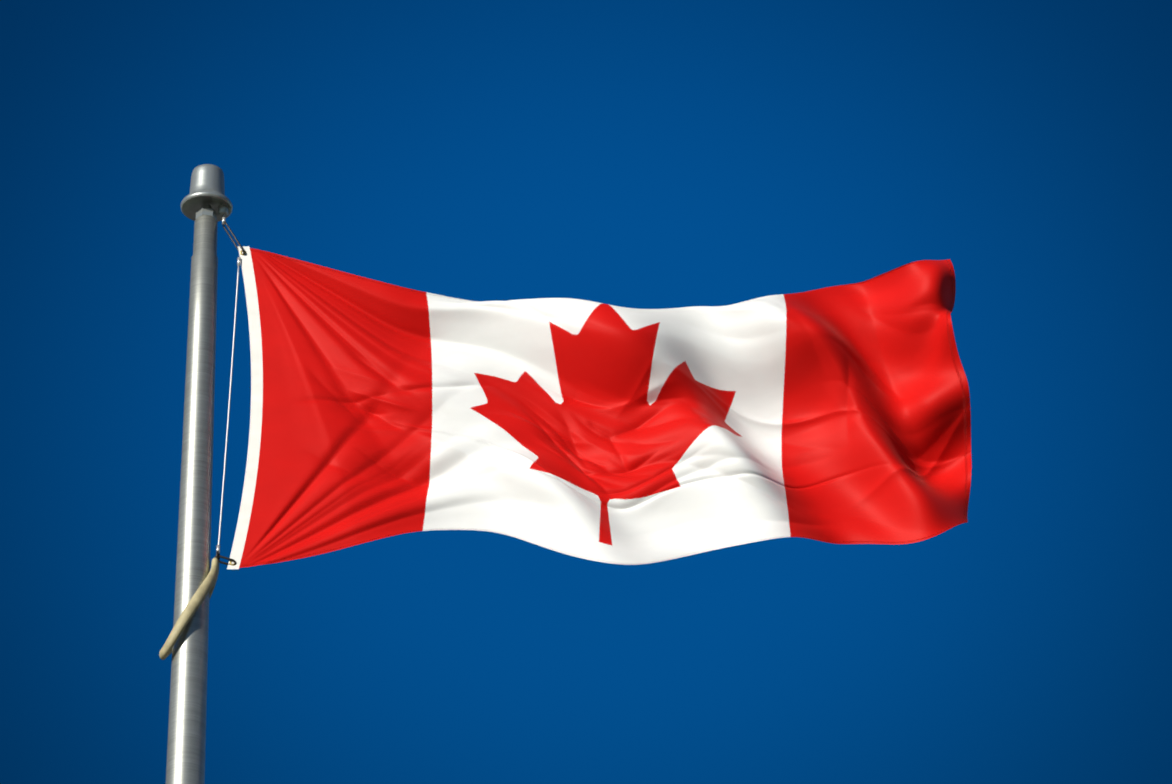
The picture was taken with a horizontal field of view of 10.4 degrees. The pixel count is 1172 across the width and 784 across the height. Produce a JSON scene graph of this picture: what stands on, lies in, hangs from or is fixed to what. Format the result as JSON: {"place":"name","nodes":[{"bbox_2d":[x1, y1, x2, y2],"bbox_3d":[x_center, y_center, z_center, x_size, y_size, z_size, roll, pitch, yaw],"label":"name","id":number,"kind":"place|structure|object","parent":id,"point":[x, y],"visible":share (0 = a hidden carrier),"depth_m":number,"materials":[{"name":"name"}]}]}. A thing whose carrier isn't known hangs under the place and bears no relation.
{"place":"outdoors","nodes":[
{"label":"outdoors","id":0,"kind":"place"},
{"bbox_2d":[159,164,971,783],"bbox_3d":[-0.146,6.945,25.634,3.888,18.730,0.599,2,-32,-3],"label":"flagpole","id":1,"kind":"object","parent":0,"point":[619,434],"visible":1,"depth_m":29.85,"materials":[{"name":"fabric"}]},
{"bbox_2d":[0,0,1171,783],"label":"sky","id":2,"kind":"structure","parent":0,"point":[638,154],"materials":[{"name":"blue"}]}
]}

